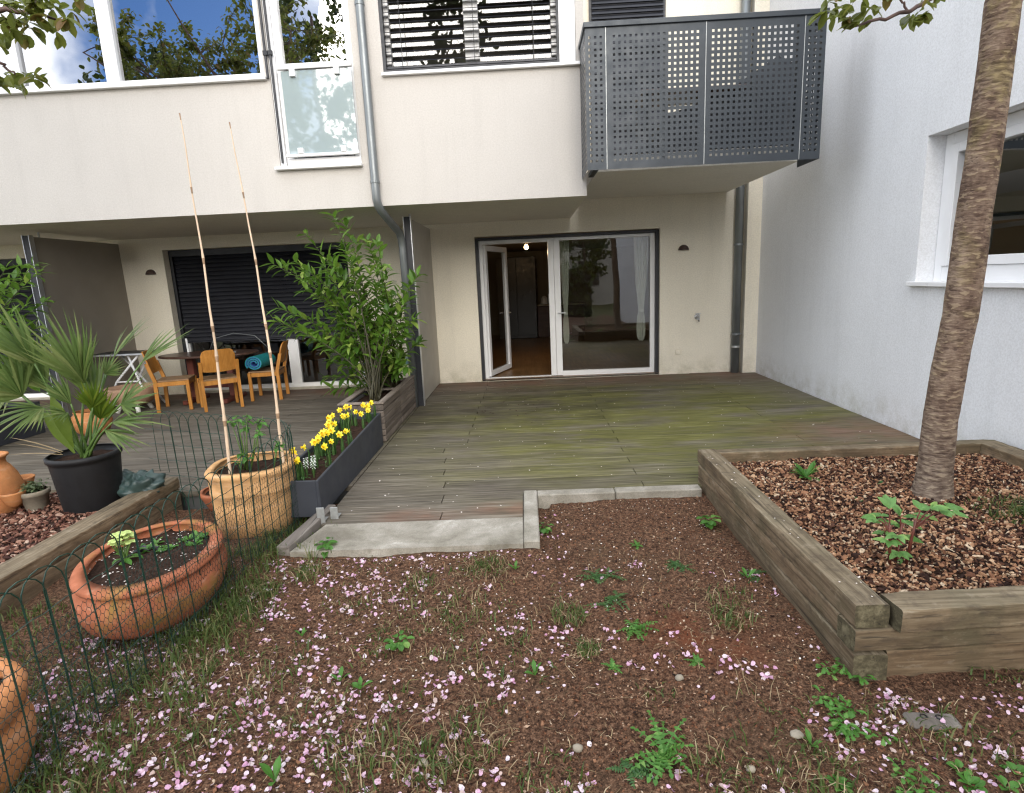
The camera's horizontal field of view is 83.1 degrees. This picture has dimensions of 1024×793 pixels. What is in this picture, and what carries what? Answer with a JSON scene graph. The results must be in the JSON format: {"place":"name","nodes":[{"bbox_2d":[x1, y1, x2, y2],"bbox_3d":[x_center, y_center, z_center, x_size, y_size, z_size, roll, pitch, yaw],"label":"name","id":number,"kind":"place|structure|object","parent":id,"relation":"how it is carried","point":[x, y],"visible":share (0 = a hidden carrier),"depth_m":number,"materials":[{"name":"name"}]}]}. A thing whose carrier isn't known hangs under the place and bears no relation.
{"place":"outdoors","nodes":[
{"label":"outdoors","id":0,"kind":"place"},
{"label":"ground","id":1,"kind":"structure","parent":0,"visible":0},
{"bbox_2d":[0,477,182,618],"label":"raised bed","id":2,"kind":"object","parent":1,"relation":"on","point":[29,561],"visible":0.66,"depth_m":3.70,"materials":[{"name":"brown wood"}]},
{"bbox_2d":[0,492,96,563],"bbox_3d":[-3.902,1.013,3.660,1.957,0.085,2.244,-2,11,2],"label":"bark mulch","id":3,"kind":"object","parent":2,"relation":"in","point":[27,533],"visible":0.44,"depth_m":4.05,"materials":[{"name":"brown wood"}]},
{"bbox_2d":[0,451,35,513],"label":"strawberry pot","id":4,"kind":"object","parent":3,"relation":"on","point":[12,479],"visible":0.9,"depth_m":4.28,"materials":[{"name":"orange ceramic"}]},
{"bbox_2d":[21,485,50,511],"bbox_3d":[-3.603,0.781,4.370,0.200,0.158,0.200,-2,11,2],"label":"flower pot","id":5,"kind":"object","parent":3,"relation":"on","point":[37,500],"visible":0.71,"depth_m":4.31,"materials":[{"name":"grey ceramic"}]},
{"bbox_2d":[16,478,48,492],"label":"herb","id":6,"kind":"object","parent":5,"relation":"in","point":[36,487],"visible":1,"depth_m":4.33,"materials":[{"name":"green plant"}]},
{"bbox_2d":[0,0,97,97],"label":"cherry tree","id":7,"kind":"object","parent":3,"relation":"in","point":[10,25],"visible":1,"depth_m":2.47,"materials":[{"name":"green plant"}]},
{"bbox_2d":[43,443,122,513],"bbox_3d":[-3.208,0.624,4.381,0.484,0.425,0.484,-2,11,2],"label":"plastic pot","id":8,"kind":"object","parent":3,"relation":"on","point":[92,483],"visible":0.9,"depth_m":4.23,"materials":[{"name":"plastic"}]},
{"bbox_2d":[0,303,190,457],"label":"fan palm","id":9,"kind":"object","parent":8,"relation":"in","point":[22,351],"visible":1,"depth_m":4.12,"materials":[{"name":"green plant"}]},
{"bbox_2d":[117,468,165,497],"bbox_3d":[-2.961,0.691,4.530,0.491,0.244,0.309,-2,11,2],"label":"sack","id":10,"kind":"object","parent":3,"relation":"on","point":[139,481],"visible":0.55,"depth_m":4.47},
{"bbox_2d":[277,505,335,555],"bbox_3d":[-1.402,0.974,4.008,0.085,0.195,0.700,-1,12,8],"label":"timber edging","id":11,"kind":"object","parent":1,"relation":"on","point":[308,527],"visible":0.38,"depth_m":3.86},
{"bbox_2d":[316,507,327,523],"bbox_3d":[-1.349,0.860,4.116,0.056,0.170,0.074,-2,11,2],"label":"metal bracket","id":12,"kind":"object","parent":11,"relation":"attached to","point":[320,513],"visible":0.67,"depth_m":4.07,"materials":[{"name":"metal"}]},
{"bbox_2d":[181,491,523,509],"bbox_3d":[-3.656,0.471,7.350,15.020,0.120,4.860,-2,11,2],"label":"deck base","id":13,"kind":"object","parent":1,"relation":"on","point":[196,500],"depth_m":4.94,"materials":[{"name":"concrete"}]},
{"bbox_2d":[0,372,919,526],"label":"deck","id":14,"kind":"structure","parent":13,"relation":"on","point":[672,432],"depth_m":6.14,"materials":[{"name":"wood"}]},
{"bbox_2d":[0,401,45,445],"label":"trough planter","id":15,"kind":"object","parent":14,"relation":"on","point":[18,434],"visible":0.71,"depth_m":6.90,"materials":[{"name":"plastic"}]},
{"bbox_2d":[0,254,54,409],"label":"laurel shrub","id":16,"kind":"object","parent":15,"relation":"on","point":[26,278],"visible":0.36,"depth_m":6.61,"materials":[{"name":"green plant"}]},
{"bbox_2d":[21,232,141,416],"bbox_3d":[-6.254,-1.080,8.585,0.096,2.525,1.741,-2,11,2],"label":"privacy screen","id":17,"kind":"object","parent":14,"relation":"on","point":[86,280],"visible":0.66,"depth_m":8.44,"materials":[{"name":"metal"}]},
{"bbox_2d":[71,409,112,435],"bbox_3d":[-5.133,0.314,7.065,0.420,0.295,0.420,-2,11,2],"label":"terracotta pot","id":18,"kind":"object","parent":14,"relation":"on","point":[86,417],"visible":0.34,"depth_m":6.90,"materials":[{"name":"ceramic"}]},
{"bbox_2d":[93,350,164,405],"bbox_3d":[-5.722,-0.256,8.705,0.850,0.834,0.445,-2,11,2],"label":"folding stand","id":19,"kind":"object","parent":14,"relation":"on","point":[128,354],"visible":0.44,"depth_m":8.53,"materials":[{"name":"metal"}]},
{"bbox_2d":[104,382,154,413],"bbox_3d":[-5.504,0.036,8.394,0.670,0.372,0.670,-2,11,2],"label":"clay planter","id":20,"kind":"object","parent":14,"relation":"on","point":[115,390],"visible":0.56,"depth_m":8.27,"materials":[{"name":"ceramic"}]},
{"bbox_2d":[141,350,199,412],"bbox_3d":[-4.958,-0.252,8.385,0.578,0.865,0.510,-6,12,-16],"label":"wooden chair","id":21,"kind":"object","parent":14,"relation":"on","point":[152,365],"visible":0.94,"depth_m":8.28,"materials":[{"name":"brown wood"}]},
{"bbox_2d":[158,349,258,404],"bbox_3d":[-4.602,-0.303,8.878,1.480,0.738,0.829,-2,11,2],"label":"garden table","id":22,"kind":"object","parent":14,"relation":"on","point":[191,357],"visible":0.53,"depth_m":8.81,"materials":[{"name":"brown wood"}]},
{"bbox_2d":[197,348,243,411],"bbox_3d":[-4.200,-0.264,8.271,0.510,0.865,0.578,-10,14,-33],"label":"wooden chair","id":23,"kind":"object","parent":14,"relation":"on","point":[227,361],"visible":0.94,"depth_m":8.09,"materials":[{"name":"brown wood"}]},
{"bbox_2d":[247,340,289,401],"bbox_3d":[-3.710,-0.415,8.909,0.578,0.865,0.510,-4,12,-8],"label":"wooden chair","id":24,"kind":"object","parent":14,"relation":"on","point":[279,370],"visible":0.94,"depth_m":8.74,"materials":[{"name":"brown wood"}]},
{"bbox_2d":[245,352,275,369],"bbox_3d":[-3.841,-0.545,8.822,0.249,0.195,0.500,-2,11,2],"label":"rolled mat","id":25,"kind":"object","parent":24,"relation":"on","point":[258,361],"visible":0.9,"depth_m":8.61,"materials":[{"name":"teal plastic"}]},
{"bbox_2d":[330,507,340,518],"bbox_3d":[-1.272,0.857,4.175,0.056,0.145,0.074,-2,11,2],"label":"metal bracket","id":26,"kind":"object","parent":14,"relation":"attached to","point":[334,514],"visible":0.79,"depth_m":4.13,"materials":[{"name":"metal"}]},
{"bbox_2d":[290,413,382,517],"bbox_3d":[-1.539,0.526,5.070,0.350,0.345,1.860,-2,11,2],"label":"trough planter","id":27,"kind":"object","parent":14,"relation":"on","point":[325,487],"visible":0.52,"depth_m":4.69,"materials":[{"name":"plastic"}]},
{"bbox_2d":[294,457,304,479],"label":"daffodil","id":28,"kind":"object","parent":27,"relation":"in","point":[296,459],"visible":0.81,"depth_m":4.26,"materials":[{"name":"yellow plant"}]},
{"bbox_2d":[310,439,318,467],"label":"daffodil","id":29,"kind":"object","parent":27,"relation":"in","point":[314,442],"visible":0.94,"depth_m":4.53,"materials":[{"name":"yellow plant"}]},
{"bbox_2d":[321,443,331,465],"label":"daffodil","id":30,"kind":"object","parent":27,"relation":"in","point":[325,447],"visible":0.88,"depth_m":4.53,"materials":[{"name":"yellow plant"}]},
{"bbox_2d":[336,431,343,452],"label":"daffodil","id":31,"kind":"object","parent":27,"relation":"in","point":[339,434],"visible":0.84,"depth_m":4.82,"materials":[{"name":"yellow plant"}]},
{"bbox_2d":[337,375,415,441],"bbox_3d":[-1.549,0.107,6.901,0.485,0.432,1.755,-2,11,2],"label":"slatted planter","id":32,"kind":"object","parent":14,"relation":"on","point":[395,406],"visible":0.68,"depth_m":6.53,"materials":[{"name":"brown wood"}]},
{"bbox_2d":[259,210,427,400],"bbox_3d":[-1.913,-0.938,6.711,2.017,2.341,1.308,-2,11,2],"label":"laurel shrub","id":33,"kind":"object","parent":32,"relation":"in","point":[373,346],"visible":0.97,"depth_m":6.46,"materials":[{"name":"green plant"}]},
{"bbox_2d":[403,214,439,405],"bbox_3d":[-1.270,-1.280,8.436,0.096,2.525,1.741,-2,11,2],"label":"privacy screen","id":34,"kind":"object","parent":14,"relation":"on","point":[417,240],"visible":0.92,"depth_m":8.22,"materials":[{"name":"metal"}]},
{"bbox_2d":[290,517,522,557],"bbox_3d":[-0.656,0.999,3.837,1.470,0.186,0.423,-2,11,2],"label":"concrete step","id":35,"kind":"object","parent":1,"relation":"on","point":[382,539],"visible":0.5,"depth_m":3.76,"materials":[{"name":"grey concrete"}]},
{"bbox_2d":[0,0,1023,449],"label":"apartment building","id":36,"kind":"structure","parent":1,"relation":"on","point":[506,130],"depth_m":6.62,"materials":[{"name":"beige paint"}]},
{"bbox_2d":[20,393,49,397],"bbox_3d":[-8.912,-1.093,9.796,2.880,2.310,0.070,-2,11,2],"label":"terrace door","id":37,"kind":"structure","parent":36,"relation":"in","point":[29,395],"depth_m":9.96,"materials":[{"name":"white plastic"}]},
{"bbox_2d":[0,0,266,95],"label":"window","id":38,"kind":"structure","parent":36,"relation":"in","point":[104,16],"depth_m":6.45,"materials":[{"name":"white plastic"}]},
{"bbox_2d":[176,255,358,390],"bbox_3d":[-4.047,-1.294,9.648,2.937,2.325,0.073,-2,11,2],"label":"terrace door","id":39,"kind":"structure","parent":36,"relation":"in","point":[294,352],"depth_m":9.80,"materials":[{"name":"white plastic"}]},
{"bbox_2d":[262,0,362,170],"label":"window","id":40,"kind":"structure","parent":36,"relation":"in","point":[317,108],"depth_m":6.44,"materials":[{"name":"white glass"}]},
{"bbox_2d":[354,0,418,406],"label":"downpipe","id":41,"kind":"object","parent":36,"relation":"attached to","point":[387,218],"visible":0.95,"depth_m":6.49,"materials":[{"name":"metal"}]},
{"bbox_2d":[378,0,579,76],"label":"window","id":42,"kind":"structure","parent":36,"relation":"in","point":[562,12],"depth_m":6.34,"materials":[{"name":"white plastic"}]},
{"bbox_2d":[482,245,511,376],"bbox_3d":[-0.229,-1.483,9.951,0.119,2.140,1.000,2,12,20],"label":"door leaf","id":43,"kind":"structure","parent":36,"relation":"in","point":[503,250],"depth_m":10.06,"materials":[{"name":"white plastic"}]},
{"bbox_2d":[559,240,568,343],"bbox_3d":[0.874,-1.793,9.514,0.160,1.850,0.104,-2,11,2],"label":"curtain","id":44,"kind":"object","parent":36,"relation":"hanging from","point":[564,257],"visible":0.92,"depth_m":9.47,"materials":[{"name":"fabric"}]},
{"bbox_2d":[478,233,654,379],"bbox_3d":[0.910,-1.432,9.391,2.800,2.250,0.139,-2,11,2],"label":"terrace door","id":45,"kind":"structure","parent":36,"relation":"in","point":[553,249],"depth_m":9.37,"materials":[{"name":"white plastic"}]},
{"bbox_2d":[482,329,658,379],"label":"floor","id":46,"kind":"structure","parent":36,"relation":"on","point":[607,349],"depth_m":12.31,"materials":[{"name":"brown wood"}]},
{"bbox_2d":[496,256,537,338],"bbox_3d":[0.145,-2.734,16.012,1.050,2.190,0.730,-2,11,2],"label":"kitchen cupboard","id":47,"kind":"object","parent":46,"relation":"on","point":[522,294],"visible":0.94,"depth_m":15.65,"materials":[{"name":"brown wood"}]},
{"bbox_2d":[537,302,584,336],"bbox_3d":[1.369,-2.159,16.163,1.300,0.895,0.650,-2,11,2],"label":"kitchen counter","id":48,"kind":"object","parent":46,"relation":"on","point":[576,318],"visible":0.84,"depth_m":15.87,"materials":[{"name":"brown wood"}]},
{"bbox_2d":[589,0,665,161],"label":"balcony door","id":49,"kind":"structure","parent":36,"relation":"in","point":[599,10],"depth_m":8.36,"materials":[{"name":"grey metal"}]},
{"bbox_2d":[634,237,647,340],"bbox_3d":[2.113,-1.842,9.477,0.230,1.850,0.104,-2,11,2],"label":"curtain","id":50,"kind":"object","parent":36,"relation":"hanging from","point":[640,254],"visible":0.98,"depth_m":9.43,"materials":[{"name":"white fabric"}]},
{"bbox_2d":[635,84,745,153],"bbox_3d":[2.080,-3.202,6.857,1.200,0.708,0.600,-2,11,2],"label":"balcony table","id":51,"kind":"object","parent":36,"relation":"on","point":[669,93],"visible":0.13,"depth_m":6.62,"materials":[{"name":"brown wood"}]},
{"bbox_2d":[651,56,791,152],"bbox_3d":[2.395,-3.406,6.962,1.640,1.019,0.600,-2,11,2],"label":"furniture cover","id":52,"kind":"object","parent":36,"relation":"on","point":[744,118],"visible":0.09,"depth_m":6.69,"materials":[{"name":"black fabric"}]},
{"bbox_2d":[731,0,750,372],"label":"downpipe","id":53,"kind":"object","parent":36,"relation":"attached to","point":[738,248],"visible":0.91,"depth_m":8.94,"materials":[{"name":"metal"}]},
{"bbox_2d":[906,109,1023,287],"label":"side window","id":54,"kind":"structure","parent":36,"relation":"in","point":[1008,272],"depth_m":5.01,"materials":[{"name":"white plastic"}]},
{"bbox_2d":[524,490,539,548],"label":"kerb","id":55,"kind":"structure","parent":1,"relation":"on","point":[531,530],"depth_m":3.90,"materials":[{"name":"concrete"}]},
{"bbox_2d":[537,488,614,508],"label":"kerb","id":56,"kind":"structure","parent":1,"relation":"on","point":[546,498],"depth_m":4.37,"materials":[{"name":"concrete"}]},
{"bbox_2d":[614,484,701,498],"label":"kerb","id":57,"kind":"structure","parent":1,"relation":"on","point":[673,491],"depth_m":4.36,"materials":[{"name":"concrete"}]},
{"bbox_2d":[697,439,1023,680],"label":"raised bed","id":58,"kind":"object","parent":1,"relation":"on","point":[857,628],"visible":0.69,"depth_m":2.47,"materials":[{"name":"brown wood"}]},
{"bbox_2d":[731,453,1023,595],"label":"bark mulch","id":59,"kind":"object","parent":58,"relation":"in","point":[1010,536],"visible":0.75,"depth_m":3.36,"materials":[{"name":"brown wood"}]},
{"bbox_2d":[789,461,819,480],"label":"leafy plant","id":60,"kind":"object","parent":59,"relation":"on","point":[805,473],"visible":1,"depth_m":4.04,"materials":[{"name":"green plant"}]},
{"bbox_2d":[807,0,1022,501],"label":"cherry tree","id":61,"kind":"object","parent":59,"relation":"in","point":[963,294],"visible":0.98,"depth_m":3.06,"materials":[{"name":"brown plant"}]},
{"bbox_2d":[861,494,968,564],"bbox_3d":[1.964,0.670,2.804,0.569,0.406,0.260,-2,11,2],"label":"peony","id":62,"kind":"object","parent":59,"relation":"in","point":[889,524],"visible":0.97,"depth_m":2.77,"materials":[{"name":"green plant"}]},
{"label":"soil","id":63,"kind":"structure","parent":0,"visible":0},
{"bbox_2d":[0,492,1023,792],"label":"soil","id":64,"kind":"structure","parent":63,"relation":"on","point":[590,690],"depth_m":2.49,"materials":[{"name":"brown soil"}]},
{"bbox_2d":[0,657,36,792],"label":"terracotta pot","id":65,"kind":"object","parent":64,"relation":"on","point":[9,708],"visible":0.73,"depth_m":2.03,"materials":[{"name":"ceramic"}]},
{"bbox_2d":[69,519,227,640],"bbox_3d":[-1.991,1.016,3.231,0.747,0.322,0.938,-2,11,2],"label":"terracotta bowl","id":66,"kind":"object","parent":64,"relation":"on","point":[77,580],"visible":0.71,"depth_m":2.99,"materials":[{"name":"ceramic"}]},
{"bbox_2d":[107,530,142,564],"bbox_3d":[-2.111,0.835,3.157,0.148,0.195,0.152,-8,13,-26],"label":"hellebore","id":67,"kind":"object","parent":66,"relation":"in","point":[125,535],"visible":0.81,"depth_m":3.14,"materials":[{"name":"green plant"}]},
{"bbox_2d":[139,530,208,553],"bbox_3d":[-1.968,0.857,3.360,0.388,0.059,0.234,-7,12,-20],"label":"leafy plant","id":68,"kind":"object","parent":66,"relation":"in","point":[156,542],"visible":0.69,"depth_m":3.36,"materials":[{"name":"green plant"}]},
{"bbox_2d":[0,410,301,792],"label":"garden fence","id":69,"kind":"object","parent":64,"relation":"on","point":[8,656],"visible":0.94,"depth_m":2.59,"materials":[{"name":"green metal"}]},
{"bbox_2d":[198,486,212,510],"bbox_3d":[-2.310,0.821,4.667,0.380,0.165,0.380,-2,11,2],"label":"terracotta pot","id":70,"kind":"object","parent":64,"relation":"on","point":[205,496],"visible":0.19,"depth_m":4.53,"materials":[{"name":"ceramic"}]},
{"bbox_2d":[204,450,296,539],"bbox_3d":[-1.877,0.720,4.240,0.594,0.492,0.595,-5,12,-12],"label":"terracotta pot","id":71,"kind":"object","parent":64,"relation":"on","point":[226,481],"visible":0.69,"depth_m":4.01,"materials":[{"name":"ceramic"}]},
{"bbox_2d":[179,113,231,473],"bbox_3d":[-2.015,-0.588,3.828,0.045,2.420,0.081,-2,11,2],"label":"bamboo cane","id":72,"kind":"object","parent":71,"relation":"in","point":[224,419],"visible":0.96,"depth_m":3.86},
{"bbox_2d":[227,414,286,469],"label":"potted shoots","id":73,"kind":"object","parent":71,"relation":"on","point":[245,459],"visible":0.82,"depth_m":4.16,"materials":[{"name":"green plant"}]},
{"bbox_2d":[229,122,284,462],"bbox_3d":[-1.750,-0.624,4.009,0.098,2.395,0.033,2,12,24],"label":"bamboo cane","id":74,"kind":"object","parent":71,"relation":"in","point":[273,377],"visible":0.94,"depth_m":4.02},
{"bbox_2d":[259,755,281,785],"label":"weed","id":75,"kind":"object","parent":64,"relation":"on","point":[267,770],"visible":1,"depth_m":2.03,"materials":[{"name":"green plant"}]},
{"bbox_2d":[315,537,336,558],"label":"weed","id":76,"kind":"object","parent":64,"relation":"on","point":[326,546],"visible":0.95,"depth_m":3.65,"materials":[{"name":"green plant"}]},
{"bbox_2d":[330,666,349,680],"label":"weed","id":77,"kind":"object","parent":64,"relation":"on","point":[340,673],"visible":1,"depth_m":2.54,"materials":[{"name":"green plant"}]},
{"bbox_2d":[352,676,372,688],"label":"weed","id":78,"kind":"object","parent":64,"relation":"on","point":[357,685],"visible":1,"depth_m":2.50,"materials":[{"name":"green plant"}]},
{"bbox_2d":[383,630,413,650],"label":"weed","id":79,"kind":"object","parent":64,"relation":"on","point":[393,646],"visible":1,"depth_m":2.73,"materials":[{"name":"green plant"}]},
{"bbox_2d":[0,487,1023,792],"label":"grass","id":80,"kind":"structure","parent":64,"relation":"on","point":[200,631],"depth_m":2.47,"materials":[{"name":"green plant"}]},
{"bbox_2d":[9,514,1023,792],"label":"fallen petals","id":81,"kind":"object","parent":64,"relation":"on","point":[407,782],"visible":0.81,"depth_m":2.32,"materials":[{"name":"pink plant"}]},
{"bbox_2d":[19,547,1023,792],"bbox_3d":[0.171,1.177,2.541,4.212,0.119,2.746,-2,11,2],"label":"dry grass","id":82,"kind":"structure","parent":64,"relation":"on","point":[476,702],"depth_m":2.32,"materials":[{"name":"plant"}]},
{"bbox_2d":[27,498,1022,792],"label":"dry stalks","id":83,"kind":"object","parent":64,"relation":"on","point":[551,680],"visible":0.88,"depth_m":2.46,"materials":[{"name":"plant"}]},
{"bbox_2d":[524,659,541,674],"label":"weed","id":84,"kind":"object","parent":64,"relation":"on","point":[534,668],"visible":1,"depth_m":2.53,"materials":[{"name":"green plant"}]},
{"bbox_2d":[539,522,553,533],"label":"weed","id":85,"kind":"object","parent":64,"relation":"on","point":[546,530],"visible":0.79,"depth_m":3.90,"materials":[{"name":"green plant"}]},
{"bbox_2d":[573,743,582,752],"bbox_3d":[0.240,1.283,2.107,0.038,0.028,0.030,0,12,14],"label":"pebble","id":86,"kind":"object","parent":64,"relation":"on","point":[577,748],"visible":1,"depth_m":2.10,"materials":[{"name":"stone"}]},
{"bbox_2d":[576,567,626,583],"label":"weed","id":87,"kind":"object","parent":64,"relation":"on","point":[595,576],"visible":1,"depth_m":3.30,"materials":[{"name":"green plant"}]},
{"bbox_2d":[333,384,876,681],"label":"fallen petals","id":88,"kind":"object","parent":64,"relation":"on","point":[589,564],"visible":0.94,"depth_m":3.25,"materials":[{"name":"plant"}]},
{"bbox_2d":[587,590,629,612],"bbox_3d":[0.528,1.095,3.051,0.211,0.062,0.250,8,15,41],"label":"weed","id":89,"kind":"object","parent":64,"relation":"on","point":[612,598],"visible":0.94,"depth_m":3.03,"materials":[{"name":"green plant"}]},
{"bbox_2d":[601,658,622,673],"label":"weed","id":90,"kind":"object","parent":64,"relation":"on","point":[612,665],"visible":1,"depth_m":2.56,"materials":[{"name":"green plant"}]},
{"bbox_2d":[606,758,654,788],"bbox_3d":[0.429,1.317,2.008,0.190,0.053,0.176,7,15,40],"label":"weed","id":91,"kind":"object","parent":64,"relation":"on","point":[635,773],"visible":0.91,"depth_m":2.00,"materials":[{"name":"green plant"}]},
{"bbox_2d":[616,619,658,640],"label":"weed","id":92,"kind":"object","parent":64,"relation":"on","point":[635,628],"visible":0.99,"depth_m":2.79,"materials":[{"name":"green plant"}]},
{"bbox_2d":[625,710,693,785],"bbox_3d":[0.532,1.252,2.070,0.236,0.088,0.299,2,12,21],"label":"weed","id":93,"kind":"object","parent":64,"relation":"on","point":[664,755],"visible":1,"depth_m":2.05,"materials":[{"name":"green plant"}]},
{"bbox_2d":[667,560,696,572],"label":"weed","id":94,"kind":"object","parent":64,"relation":"on","point":[677,564],"visible":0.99,"depth_m":3.37,"materials":[{"name":"green plant"}]},
{"bbox_2d":[684,653,704,667],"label":"weed","id":95,"kind":"object","parent":64,"relation":"on","point":[697,659],"visible":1,"depth_m":2.56,"materials":[{"name":"green plant"}]},
{"bbox_2d":[696,515,720,528],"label":"weed","id":96,"kind":"object","parent":64,"relation":"on","point":[710,524],"visible":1,"depth_m":3.85,"materials":[{"name":"green plant"}]},
{"bbox_2d":[741,569,766,582],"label":"weed","id":97,"kind":"object","parent":64,"relation":"on","point":[758,573],"visible":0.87,"depth_m":3.23,"materials":[{"name":"green plant"}]},
{"bbox_2d":[790,729,803,738],"bbox_3d":[1.046,1.240,2.120,0.051,0.015,0.044,-2,11,2],"label":"pebble","id":98,"kind":"object","parent":64,"relation":"on","point":[796,733],"visible":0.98,"depth_m":2.11,"materials":[{"name":"stone"}]},
{"bbox_2d":[804,728,821,747],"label":"weed","id":99,"kind":"object","parent":64,"relation":"on","point":[808,736],"visible":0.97,"depth_m":2.08,"materials":[{"name":"green plant"}]},
{"bbox_2d":[824,774,852,792],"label":"weed","id":100,"kind":"object","parent":64,"relation":"on","point":[847,786],"visible":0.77,"depth_m":1.92,"materials":[{"name":"green plant"}]},
{"bbox_2d":[812,685,866,718],"bbox_3d":[1.256,1.196,2.251,0.135,0.043,0.190,-6,12,-18],"label":"weed","id":101,"kind":"object","parent":64,"relation":"on","point":[849,713],"visible":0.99,"depth_m":2.24,"materials":[{"name":"green plant"}]},
{"bbox_2d":[815,657,876,685],"bbox_3d":[1.398,1.157,2.427,0.226,0.048,0.164,4,13,29],"label":"weed","id":102,"kind":"object","parent":64,"relation":"on","point":[842,671],"visible":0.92,"depth_m":2.42,"materials":[{"name":"green plant"}]},
{"bbox_2d":[828,711,897,745],"bbox_3d":[1.275,1.221,2.117,0.223,0.046,0.151,0,12,11],"label":"weed","id":103,"kind":"object","parent":64,"relation":"on","point":[846,731],"visible":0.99,"depth_m":2.11,"materials":[{"name":"green plant"}]},
{"bbox_2d":[886,757,949,792],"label":"weed","id":104,"kind":"object","parent":64,"relation":"on","point":[924,778],"visible":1,"depth_m":1.91,"materials":[{"name":"green plant"}]},
{"bbox_2d":[902,712,962,729],"bbox_3d":[1.587,1.229,2.180,0.185,0.041,0.080,-1,11,7],"label":"flat stone slab","id":105,"kind":"object","parent":64,"relation":"on","point":[930,721],"depth_m":2.17,"materials":[{"name":"stone"}]},
{"bbox_2d":[946,759,987,792],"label":"weed","id":106,"kind":"object","parent":64,"relation":"on","point":[975,781],"visible":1,"depth_m":1.92,"materials":[{"name":"green plant"}]},
{"bbox_2d":[993,761,1023,792],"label":"weed","id":107,"kind":"object","parent":64,"relation":"on","point":[1003,779],"visible":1,"depth_m":1.90,"materials":[{"name":"green plant"}]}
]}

